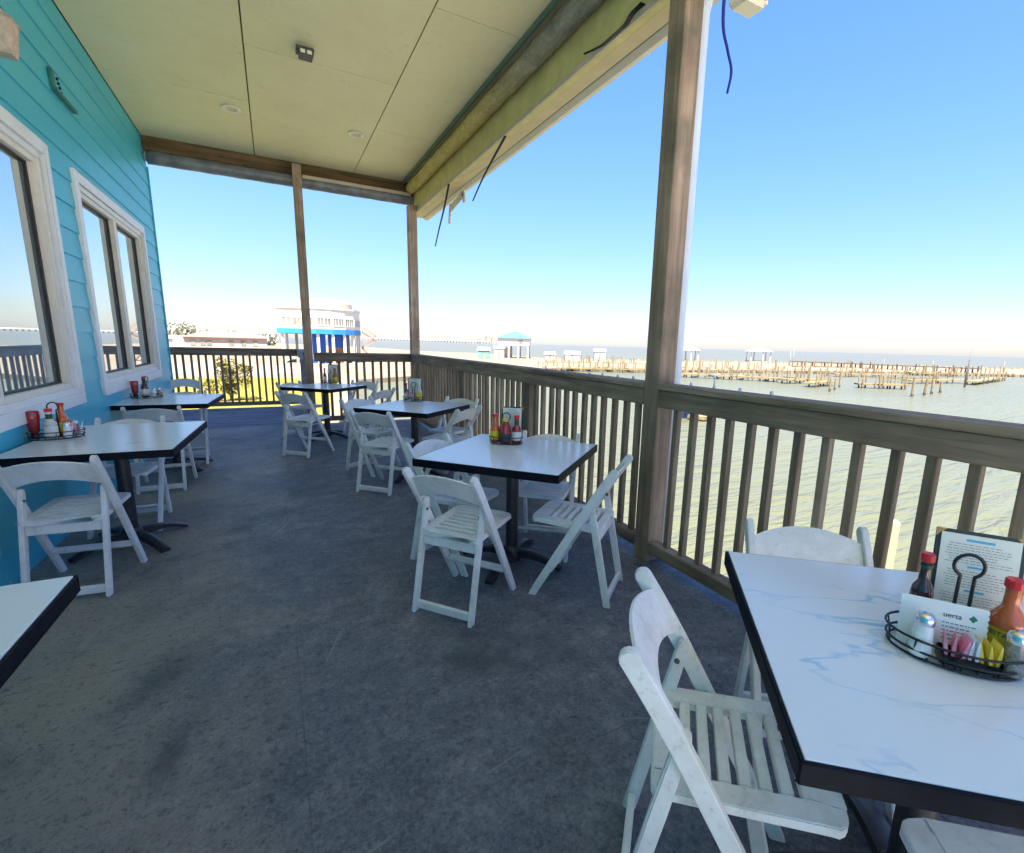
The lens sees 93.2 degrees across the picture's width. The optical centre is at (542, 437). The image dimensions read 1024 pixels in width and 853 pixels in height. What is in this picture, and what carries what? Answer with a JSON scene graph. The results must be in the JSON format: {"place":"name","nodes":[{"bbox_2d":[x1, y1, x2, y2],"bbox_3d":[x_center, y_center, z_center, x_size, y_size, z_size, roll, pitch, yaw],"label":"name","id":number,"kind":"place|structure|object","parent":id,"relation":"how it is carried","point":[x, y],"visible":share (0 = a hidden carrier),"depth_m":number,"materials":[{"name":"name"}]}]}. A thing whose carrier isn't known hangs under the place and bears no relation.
{"place":"outdoors","nodes":[
{"label":"outdoors","id":0,"kind":"place"},
{"bbox_2d":[172,331,269,347],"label":"house","id":1,"kind":"structure","parent":0,"point":[215,339],"depth_m":184.12,"materials":[{"name":"white paint"}]},
{"bbox_2d":[182,406,317,428],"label":"plank walkway","id":2,"kind":"structure","parent":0,"point":[221,418],"depth_m":8.58,"materials":[{"name":"grey wood"}]},
{"bbox_2d":[170,347,299,406],"bbox_3d":[-6.576,-1.136,9.049,3.600,1.112,0.153,-4,12,-28],"label":"wooden railing","id":3,"kind":"object","parent":2,"relation":"on","point":[228,352],"visible":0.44,"depth_m":9.35,"materials":[{"name":"brown wood"}]},
{"bbox_2d":[296,349,307,413],"bbox_3d":[-4.385,-1.026,8.950,0.153,1.178,2.350,-4,12,-28],"label":"wooden railing","id":4,"kind":"object","parent":2,"relation":"on","point":[300,353],"visible":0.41,"depth_m":8.86,"materials":[{"name":"brown wood"}]},
{"bbox_2d":[173,378,330,423],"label":"lawn","id":5,"kind":"structure","parent":0,"point":[269,392],"depth_m":41.89,"materials":[{"name":"green plant"}]},
{"bbox_2d":[203,356,252,399],"bbox_3d":[-23.389,-4.451,36.099,3.374,3.402,2.862,-4,12,-28],"label":"bushy tree","id":6,"kind":"object","parent":5,"relation":"on","point":[226,372],"visible":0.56,"depth_m":35.84,"materials":[{"name":"green plant"}]},
{"bbox_2d":[0,419,1023,852],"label":"deck floor","id":7,"kind":"structure","parent":0,"point":[260,657],"depth_m":1.97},
{"bbox_2d":[0,575,80,688],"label":"dining table","id":8,"kind":"object","parent":7,"relation":"on","point":[31,612],"visible":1,"depth_m":1.16,"materials":[{"name":"stone"}]},
{"bbox_2d":[0,455,147,596],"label":"folding chair","id":9,"kind":"object","parent":7,"relation":"on","point":[74,513],"visible":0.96,"depth_m":2.58,"materials":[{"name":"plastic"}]},
{"bbox_2d":[0,421,207,563],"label":"dining table","id":10,"kind":"object","parent":7,"relation":"on","point":[121,445],"visible":0.74,"depth_m":3.06,"materials":[{"name":"stone"}]},
{"bbox_2d":[25,402,85,440],"bbox_3d":[-3.043,-0.114,3.017,0.176,0.226,0.276,11,14,40],"label":"condiment caddy","id":11,"kind":"object","parent":10,"relation":"on","point":[41,434],"visible":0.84,"depth_m":3.00,"materials":[{"name":"black metal"}]},
{"bbox_2d":[25,410,40,438],"bbox_3d":[-3.107,-0.080,2.951,0.072,0.172,0.072,-4,12,-28],"label":"ketchup bottle","id":12,"kind":"object","parent":11,"relation":"in","point":[33,421],"visible":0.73,"depth_m":2.93,"materials":[{"name":"red plastic"}]},
{"bbox_2d":[43,408,59,438],"bbox_3d":[-3.034,-0.090,2.979,0.067,0.184,0.067,-4,12,-28],"label":"sauce bottle","id":13,"kind":"object","parent":11,"relation":"in","point":[50,424],"visible":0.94,"depth_m":2.96,"materials":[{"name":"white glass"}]},
{"bbox_2d":[55,402,69,435],"bbox_3d":[-3.047,-0.120,3.066,0.067,0.209,0.067,-4,12,-28],"label":"sauce bottle","id":14,"kind":"object","parent":11,"relation":"in","point":[63,417],"visible":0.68,"depth_m":3.05,"materials":[{"name":"orange plastic"}]},
{"bbox_2d":[87,416,172,539],"bbox_3d":[-3.032,0.262,3.540,0.414,0.782,0.490,-4,12,-26],"label":"folding chair","id":15,"kind":"object","parent":7,"relation":"on","point":[142,469],"visible":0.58,"depth_m":3.58,"materials":[{"name":"plastic"}]},
{"bbox_2d":[120,405,197,494],"bbox_3d":[-3.521,0.066,4.479,0.414,0.782,0.490,-4,12,-27],"label":"folding chair","id":16,"kind":"object","parent":7,"relation":"on","point":[168,414],"visible":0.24,"depth_m":4.32,"materials":[{"name":"plastic"}]},
{"bbox_2d":[110,394,224,471],"bbox_3d":[-3.874,-0.045,5.105,0.804,0.739,0.980,-4,12,-24],"label":"dining table","id":17,"kind":"object","parent":7,"relation":"on","point":[183,401],"visible":0.64,"depth_m":4.89,"materials":[{"name":"stone"}]},
{"bbox_2d":[161,390,210,463],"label":"folding chair","id":18,"kind":"object","parent":7,"relation":"on","point":[205,418],"visible":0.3,"depth_m":5.50,"materials":[{"name":"plastic"}]},
{"bbox_2d":[170,377,203,432],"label":"folding chair","id":19,"kind":"object","parent":7,"relation":"on","point":[175,383],"visible":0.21,"depth_m":7.17,"materials":[{"name":"plastic"}]},
{"bbox_2d":[275,380,322,439],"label":"folding chair","id":20,"kind":"object","parent":7,"relation":"on","point":[302,407],"visible":0.61,"depth_m":6.90,"materials":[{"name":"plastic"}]},
{"bbox_2d":[291,163,316,425],"bbox_3d":[-3.714,-2.141,7.561,0.120,3.930,0.120,-4,12,-28],"label":"wooden post","id":21,"kind":"object","parent":7,"relation":"on","point":[302,261],"visible":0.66,"depth_m":7.44,"materials":[{"name":"brown wood"}]},
{"bbox_2d":[275,391,334,457],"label":"folding chair","id":22,"kind":"object","parent":7,"relation":"on","point":[303,420],"visible":1,"depth_m":5.78,"materials":[{"name":"plastic"}]},
{"bbox_2d":[280,383,366,440],"bbox_3d":[-3.090,-0.378,6.926,0.804,0.739,0.800,4,11,15],"label":"dining table","id":23,"kind":"object","parent":7,"relation":"on","point":[325,390],"visible":0.85,"depth_m":6.86,"materials":[{"name":"metal"}]},
{"bbox_2d":[343,380,378,433],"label":"folding chair","id":24,"kind":"object","parent":7,"relation":"on","point":[372,386],"visible":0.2,"depth_m":7.52,"materials":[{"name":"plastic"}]},
{"bbox_2d":[339,396,400,476],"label":"folding chair","id":25,"kind":"object","parent":7,"relation":"on","point":[375,431],"visible":0.67,"depth_m":5.16,"materials":[{"name":"plastic"}]},
{"bbox_2d":[351,387,395,446],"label":"folding chair","id":26,"kind":"object","parent":7,"relation":"on","point":[387,395],"visible":0.23,"depth_m":6.36,"materials":[{"name":"plastic"}]},
{"bbox_2d":[349,409,415,495],"bbox_3d":[-1.493,0.095,4.610,0.414,0.782,0.490,5,11,16],"label":"folding chair","id":27,"kind":"object","parent":7,"relation":"on","point":[386,445],"visible":0.93,"depth_m":4.47,"materials":[{"name":"plastic"}]},
{"bbox_2d":[353,400,469,482],"bbox_3d":[-1.331,0.029,5.071,0.844,0.739,0.840,5,12,19],"label":"dining table","id":28,"kind":"object","parent":7,"relation":"on","point":[415,410],"visible":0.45,"depth_m":4.90,"materials":[{"name":"stone"}]},
{"bbox_2d":[403,382,424,400],"bbox_3d":[-1.432,-0.519,5.377,0.246,0.206,0.146,1,11,-1],"label":"condiment caddy","id":29,"kind":"object","parent":28,"relation":"on","point":[409,398],"visible":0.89,"depth_m":5.36,"materials":[{"name":"black metal"}]},
{"bbox_2d":[408,378,421,398],"bbox_3d":[-1.432,-0.557,5.442,0.160,0.240,0.023,1,11,-1],"label":"menu holder","id":30,"kind":"object","parent":29,"relation":"in","point":[411,380],"visible":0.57,"depth_m":5.43,"materials":[{"name":"metal"}]},
{"bbox_2d":[406,204,419,377],"bbox_3d":[-2.216,-2.088,8.360,0.140,3.600,0.140,-4,12,-28],"label":"wooden post","id":31,"kind":"object","parent":7,"relation":"on","point":[412,251],"visible":0.58,"depth_m":8.19,"materials":[{"name":"brown wood"}]},
{"bbox_2d":[313,352,410,420],"bbox_3d":[-3.002,-0.879,8.207,1.540,1.112,0.153,-4,12,-28],"label":"wooden railing","id":32,"kind":"object","parent":31,"relation":"attached to","point":[347,358],"visible":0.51,"depth_m":8.08,"materials":[{"name":"brown wood"}]},
{"bbox_2d":[403,433,498,576],"bbox_3d":[-0.564,0.404,3.139,0.490,0.782,0.414,7,12,26],"label":"folding chair","id":33,"kind":"object","parent":7,"relation":"on","point":[423,447],"visible":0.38,"depth_m":3.07,"materials":[{"name":"plastic"}]},
{"bbox_2d":[422,405,481,481],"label":"folding chair","id":34,"kind":"object","parent":7,"relation":"on","point":[470,415],"visible":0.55,"depth_m":4.82,"materials":[{"name":"plastic"}]},
{"bbox_2d":[428,396,478,436],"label":"folding chair","id":35,"kind":"object","parent":7,"relation":"on","point":[454,430],"visible":0.4,"depth_m":5.50,"materials":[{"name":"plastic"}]},
{"bbox_2d":[402,467,515,627],"bbox_3d":[-0.421,0.510,2.613,0.414,0.782,0.490,6,12,22],"label":"folding chair","id":36,"kind":"object","parent":7,"relation":"on","point":[467,528],"visible":1,"depth_m":2.50,"materials":[{"name":"plastic"}]},
{"bbox_2d":[412,434,597,584],"bbox_3d":[-0.193,0.442,3.097,0.884,0.739,0.880,5,12,19],"label":"dining table","id":37,"kind":"object","parent":7,"relation":"on","point":[546,461],"visible":0.87,"depth_m":2.93,"materials":[{"name":"stone"}]},
{"bbox_2d":[489,412,522,444],"bbox_3d":[-0.240,-0.070,3.226,0.236,0.206,0.146,3,11,9],"label":"condiment caddy","id":38,"kind":"object","parent":37,"relation":"on","point":[512,442],"visible":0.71,"depth_m":3.19,"materials":[{"name":"black metal"}]},
{"bbox_2d":[490,413,499,441],"bbox_3d":[-0.315,-0.069,3.229,0.067,0.189,0.067,-4,12,-28],"label":"sauce bottle","id":39,"kind":"object","parent":38,"relation":"in","point":[494,429],"visible":0.94,"depth_m":3.21,"materials":[{"name":"orange glass"}]},
{"bbox_2d":[499,418,510,443],"bbox_3d":[-0.244,-0.049,3.202,0.079,0.164,0.079,-4,12,-28],"label":"sauce bottle","id":40,"kind":"object","parent":38,"relation":"in","point":[505,430],"visible":0.98,"depth_m":3.17,"materials":[{"name":"red plastic"}]},
{"bbox_2d":[501,406,522,439],"bbox_3d":[-0.206,-0.101,3.298,0.150,0.225,0.026,3,11,9],"label":"menu holder","id":41,"kind":"object","parent":38,"relation":"in","point":[512,411],"visible":0.38,"depth_m":3.29,"materials":[{"name":"paper"}]},
{"bbox_2d":[512,415,521,442],"bbox_3d":[-0.170,-0.059,3.211,0.067,0.184,0.067,-4,12,-28],"label":"sauce bottle","id":42,"kind":"object","parent":38,"relation":"in","point":[516,431],"visible":0.97,"depth_m":3.19,"materials":[{"name":"red glass"}]},
{"bbox_2d":[410,354,644,544],"bbox_3d":[-0.773,-0.344,5.877,0.153,1.198,6.135,-4,12,-28],"label":"wooden railing","id":43,"kind":"object","parent":7,"relation":"on","point":[451,378],"visible":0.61,"depth_m":4.18,"materials":[{"name":"brown wood"}]},
{"bbox_2d":[518,430,579,562],"bbox_3d":[0.013,0.379,3.350,0.414,0.782,0.490,4,11,11],"label":"folding chair","id":44,"kind":"object","parent":7,"relation":"on","point":[543,490],"visible":0.63,"depth_m":3.31,"materials":[{"name":"plastic"}]},
{"bbox_2d":[529,454,632,608],"bbox_3d":[0.221,0.493,2.791,0.490,0.782,0.414,6,12,20],"label":"folding chair","id":45,"kind":"object","parent":7,"relation":"on","point":[557,512],"visible":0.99,"depth_m":2.68,"materials":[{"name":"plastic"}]},
{"bbox_2d":[634,0,703,560],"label":"wooden post","id":46,"kind":"object","parent":7,"relation":"on","point":[682,68],"visible":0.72,"depth_m":2.88,"materials":[{"name":"brown wood"}]},
{"bbox_2d":[662,0,713,542],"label":"downspout","id":47,"kind":"object","parent":46,"relation":"attached to","point":[697,131],"visible":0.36,"depth_m":2.90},
{"bbox_2d":[647,374,1023,604],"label":"wooden railing","id":48,"kind":"object","parent":46,"relation":"attached to","point":[979,446],"visible":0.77,"depth_m":2.14,"materials":[{"name":"brown wood"}]},
{"bbox_2d":[619,567,848,852],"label":"folding chair","id":49,"kind":"object","parent":7,"relation":"on","point":[680,773],"visible":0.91,"depth_m":1.11,"materials":[{"name":"plastic"}]},
{"bbox_2d":[733,518,895,822],"bbox_3d":[0.923,0.736,1.634,0.414,0.782,0.490,3,11,9],"label":"folding chair","id":50,"kind":"object","parent":7,"relation":"on","point":[807,543],"visible":0.16,"depth_m":1.76,"materials":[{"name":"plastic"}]},
{"bbox_2d":[724,551,1023,852],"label":"dining table","id":51,"kind":"object","parent":7,"relation":"on","point":[865,710],"visible":0.91,"depth_m":0.95,"materials":[{"name":"stone"}]},
{"bbox_2d":[884,553,1023,680],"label":"condiment caddy","id":52,"kind":"object","parent":51,"relation":"on","point":[999,673],"visible":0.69,"depth_m":1.03,"materials":[{"name":"black metal"}]},
{"bbox_2d":[907,610,936,657],"bbox_3d":[0.836,0.428,1.062,0.046,0.098,0.046,-4,12,-28],"label":"shaker","id":53,"kind":"object","parent":52,"relation":"in","point":[924,624],"visible":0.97,"depth_m":1.05,"materials":[{"name":"glass"}]},
{"bbox_2d":[909,551,936,598],"bbox_3d":[0.891,0.364,1.135,0.045,0.199,0.045,-4,12,-28],"label":"sauce bottle","id":54,"kind":"object","parent":52,"relation":"in","point":[921,586],"visible":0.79,"depth_m":1.12,"materials":[{"name":"brown glass"}]},
{"bbox_2d":[896,593,989,649],"bbox_3d":[0.886,0.418,1.073,0.156,0.110,0.021,7,12,27],"label":"scalloped card","id":55,"kind":"object","parent":52,"relation":"in","point":[951,618],"visible":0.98,"depth_m":1.07,"materials":[{"name":"grey paper"}]},
{"bbox_2d":[954,632,971,658],"bbox_3d":[0.898,0.451,1.032,0.012,0.062,0.034,6,12,22],"label":"sugar packet","id":56,"kind":"object","parent":52,"relation":"in","point":[964,644],"visible":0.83,"depth_m":1.03},
{"bbox_2d":[971,634,980,662],"bbox_3d":[0.914,0.452,1.023,0.007,0.063,0.034,5,12,19],"label":"sugar packet","id":57,"kind":"object","parent":52,"relation":"in","point":[977,651],"visible":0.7,"depth_m":1.01},
{"bbox_2d":[982,637,993,665],"bbox_3d":[0.933,0.455,1.013,0.009,0.063,0.034,5,12,19],"label":"sugar packet","id":58,"kind":"object","parent":52,"relation":"in","point":[987,646],"visible":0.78,"depth_m":1.01},
{"bbox_2d":[991,638,1003,667],"bbox_3d":[0.946,0.456,1.011,0.008,0.063,0.034,5,11,15],"label":"sugar packet","id":59,"kind":"object","parent":52,"relation":"in","point":[998,649],"visible":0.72,"depth_m":1.00},
{"bbox_2d":[986,576,1023,645],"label":"sauce bottle","id":60,"kind":"object","parent":52,"relation":"in","point":[1006,614],"visible":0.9,"depth_m":1.03,"materials":[{"name":"orange glass"}]},
{"bbox_2d":[1002,628,1023,679],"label":"shaker","id":61,"kind":"object","parent":52,"relation":"in","point":[1013,645],"visible":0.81,"depth_m":0.99,"materials":[{"name":"glass"}]},
{"bbox_2d":[930,526,1023,610],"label":"menu","id":62,"kind":"object","parent":51,"relation":"on","point":[1002,557],"visible":0.6,"depth_m":1.12,"materials":[{"name":"paper"}]},
{"bbox_2d":[899,817,1023,852],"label":"folding chair","id":63,"kind":"object","parent":7,"relation":"on","point":[922,835],"visible":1,"depth_m":0.96,"materials":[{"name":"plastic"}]},
{"bbox_2d":[497,332,530,358],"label":"stilt pavilion","id":64,"kind":"structure","parent":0,"point":[515,338],"depth_m":160.08,"materials":[{"name":"white paint"}]},
{"bbox_2d":[146,0,1023,356],"label":"sky","id":65,"kind":"structure","parent":0,"point":[860,183],"materials":[{"name":"blue"}]},
{"bbox_2d":[171,343,1023,422],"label":"ground","id":66,"kind":"structure","parent":0,"point":[524,361],"depth_m":120.68,"materials":[{"name":"beige sand"}]},
{"bbox_2d":[167,320,278,345],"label":"tree line","id":67,"kind":"object","parent":66,"relation":"on","point":[183,328],"visible":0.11,"depth_m":260.00,"materials":[{"name":"green plant"}]},
{"bbox_2d":[171,361,327,373],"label":"parking lot","id":68,"kind":"structure","parent":66,"relation":"on","point":[296,369],"depth_m":73.08,"materials":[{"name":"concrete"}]},
{"bbox_2d":[274,299,379,363],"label":"stilt house","id":69,"kind":"structure","parent":66,"relation":"on","point":[337,322],"depth_m":94.37,"materials":[{"name":"white paint"}]},
{"bbox_2d":[477,347,489,358],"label":"beach hut","id":70,"kind":"object","parent":66,"relation":"on","point":[483,352],"visible":0.93,"depth_m":142.99,"materials":[{"name":"teal paint"}]},
{"bbox_2d":[493,345,504,358],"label":"beach hut","id":71,"kind":"object","parent":66,"relation":"on","point":[498,351],"visible":1,"depth_m":150.71,"materials":[{"name":"white paint"}]},
{"bbox_2d":[563,351,580,360],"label":"beach hut","id":72,"kind":"object","parent":66,"relation":"on","point":[570,355],"visible":0.88,"depth_m":152.93,"materials":[{"name":"white paint"}]},
{"bbox_2d":[593,349,606,360],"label":"beach hut","id":73,"kind":"object","parent":66,"relation":"on","point":[599,354],"visible":0.93,"depth_m":155.87,"materials":[{"name":"white paint"}]},
{"bbox_2d":[745,347,772,361],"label":"gazebo","id":74,"kind":"object","parent":66,"relation":"on","point":[760,349],"visible":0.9,"depth_m":199.66,"materials":[{"name":"wood"}]},
{"bbox_2d":[527,357,1023,376],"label":"breakwater rocks","id":75,"kind":"object","parent":66,"relation":"on","point":[702,370],"visible":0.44,"depth_m":121.49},
{"bbox_2d":[277,338,1023,578],"bbox_3d":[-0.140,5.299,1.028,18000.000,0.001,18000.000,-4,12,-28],"label":"water","id":76,"kind":"structure","parent":0,"point":[1002,401],"depth_m":27.47,"materials":[{"name":"liquid"}]},
{"bbox_2d":[368,338,490,343],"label":"bridge","id":77,"kind":"structure","parent":76,"relation":"on","point":[432,340],"depth_m":2475.25,"materials":[{"name":"white paint"}]},
{"bbox_2d":[538,356,645,372],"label":"dock","id":78,"kind":"object","parent":76,"relation":"in","point":[607,368],"visible":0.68,"depth_m":102.42,"materials":[{"name":"brown wood"}]},
{"bbox_2d":[545,353,642,363],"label":"dock","id":79,"kind":"object","parent":76,"relation":"in","point":[564,360],"visible":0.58,"depth_m":136.94,"materials":[{"name":"brown wood"}]},
{"bbox_2d":[681,360,778,381],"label":"dock","id":80,"kind":"object","parent":76,"relation":"in","point":[721,375],"visible":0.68,"depth_m":88.78,"materials":[{"name":"brown wood"}]},
{"bbox_2d":[682,358,795,370],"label":"dock","id":81,"kind":"object","parent":76,"relation":"in","point":[728,365],"visible":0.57,"depth_m":119.33,"materials":[{"name":"brown wood"}]},
{"bbox_2d":[761,365,829,383],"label":"dock","id":82,"kind":"object","parent":76,"relation":"in","point":[787,378],"visible":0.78,"depth_m":83.05,"materials":[{"name":"brown wood"}]},
{"bbox_2d":[802,371,834,387],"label":"dock","id":83,"kind":"object","parent":76,"relation":"in","point":[819,382],"visible":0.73,"depth_m":76.02,"materials":[{"name":"brown wood"}]},
{"bbox_2d":[792,359,851,367],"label":"dock","id":84,"kind":"object","parent":76,"relation":"in","point":[850,366],"visible":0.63,"depth_m":149.90,"materials":[{"name":"brown wood"}]},
{"bbox_2d":[819,363,906,376],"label":"dock","id":85,"kind":"object","parent":76,"relation":"in","point":[858,373],"visible":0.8,"depth_m":111.34,"materials":[{"name":"brown wood"}]},
{"bbox_2d":[854,373,909,389],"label":"dock","id":86,"kind":"object","parent":76,"relation":"in","point":[882,384],"visible":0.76,"depth_m":74.72,"materials":[{"name":"brown wood"}]},
{"bbox_2d":[790,361,980,372],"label":"dock","id":87,"kind":"object","parent":76,"relation":"in","point":[897,365],"visible":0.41,"depth_m":146.53,"materials":[{"name":"brown wood"}]},
{"bbox_2d":[885,520,899,568],"bbox_3d":[4.240,2.921,6.282,0.170,3.895,0.162,-4,12,-28],"label":"mooring piling","id":88,"kind":"object","parent":76,"relation":"in","point":[892,545],"visible":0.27,"depth_m":5.90,"materials":[{"name":"beige wood"}]},
{"bbox_2d":[882,369,968,383],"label":"dock","id":89,"kind":"object","parent":76,"relation":"in","point":[936,378],"visible":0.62,"depth_m":93.50,"materials":[{"name":"brown wood"}]},
{"bbox_2d":[903,364,971,376],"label":"dock","id":90,"kind":"object","parent":76,"relation":"in","point":[932,373],"visible":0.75,"depth_m":125.15,"materials":[{"name":"brown wood"}]},
{"bbox_2d":[964,365,1006,384],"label":"dock","id":91,"kind":"object","parent":76,"relation":"in","point":[984,379],"visible":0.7,"depth_m":98.36,"materials":[{"name":"brown wood"}]},
{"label":"terrace","id":92,"kind":"structure","parent":0,"visible":0},
{"bbox_2d":[0,0,174,585],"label":"restaurant building","id":93,"kind":"structure","parent":92,"relation":"on","point":[84,338],"depth_m":3.77,"materials":[{"name":"paint"}]},
{"bbox_2d":[0,8,21,60],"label":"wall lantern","id":94,"kind":"object","parent":93,"relation":"attached to","point":[10,28],"depth_m":2.83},
{"bbox_2d":[0,105,86,432],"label":"window","id":95,"kind":"structure","parent":93,"relation":"in","point":[40,356],"depth_m":3.29,"materials":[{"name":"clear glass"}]},
{"bbox_2d":[47,66,77,113],"bbox_3d":[-3.843,-2.780,3.877,0.044,0.160,0.460,-4,12,-28],"label":"shelf bracket","id":96,"kind":"object","parent":93,"relation":"attached to","point":[56,91],"visible":1,"depth_m":3.76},
{"bbox_2d":[69,167,161,395],"bbox_3d":[-4.516,-1.519,5.190,0.117,1.875,2.530,-4,12,-28],"label":"window","id":97,"kind":"structure","parent":93,"relation":"in","point":[113,244],"depth_m":5.04,"materials":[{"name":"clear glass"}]},
{"bbox_2d":[52,0,719,220],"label":"porch roof","id":98,"kind":"structure","parent":93,"relation":"attached to","point":[403,87],"depth_m":4.72,"materials":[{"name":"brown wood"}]},
{"bbox_2d":[145,150,413,204],"bbox_3d":[-3.767,-3.928,7.391,3.602,0.186,0.184,-4,12,-28],"label":"rolled curtain","id":99,"kind":"object","parent":98,"relation":"hanging from","point":[156,158],"visible":0.94,"depth_m":7.11,"materials":[{"name":"fabric"}]},
{"bbox_2d":[295,44,313,62],"bbox_3d":[-2.168,-3.520,4.420,0.150,0.084,0.172,-4,12,-28],"label":"ceiling fixture","id":100,"kind":"object","parent":98,"relation":"attached to","point":[303,53],"visible":1,"depth_m":4.38,"materials":[{"name":"black metal"}]},
{"bbox_2d":[448,189,465,223],"bbox_3d":[-1.243,-3.353,7.020,0.030,0.333,0.734,-4,12,-28],"label":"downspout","id":101,"kind":"object","parent":98,"relation":"attached to","point":[458,199],"visible":1,"depth_m":6.97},
{"bbox_2d":[472,135,506,200],"bbox_3d":[-0.611,-2.986,5.407,0.032,0.410,0.958,-4,12,-28],"label":"tie strap","id":102,"kind":"object","parent":98,"relation":"hanging from","point":[498,148],"visible":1,"depth_m":5.29,"materials":[{"name":"plastic"}]},
{"bbox_2d":[406,0,604,193],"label":"rolled curtain","id":103,"kind":"object","parent":98,"relation":"hanging from","point":[564,24],"visible":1,"depth_m":4.45,"materials":[{"name":"fabric"}]},
{"bbox_2d":[583,2,645,54],"bbox_3d":[0.470,-2.813,3.381,0.075,0.081,0.678,-4,12,-28],"label":"tie strap","id":104,"kind":"object","parent":98,"relation":"hanging from","point":[636,9],"visible":1,"depth_m":3.21,"materials":[{"name":"black plastic"}]},
{"bbox_2d":[721,0,732,93],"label":"tie strap","id":105,"kind":"object","parent":98,"relation":"hanging from","point":[725,39],"visible":1,"depth_m":2.60,"materials":[{"name":"plastic"}]},
{"bbox_2d":[729,0,767,18],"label":"gutter outlet","id":106,"kind":"object","parent":98,"relation":"attached to","point":[748,9],"visible":1,"depth_m":2.74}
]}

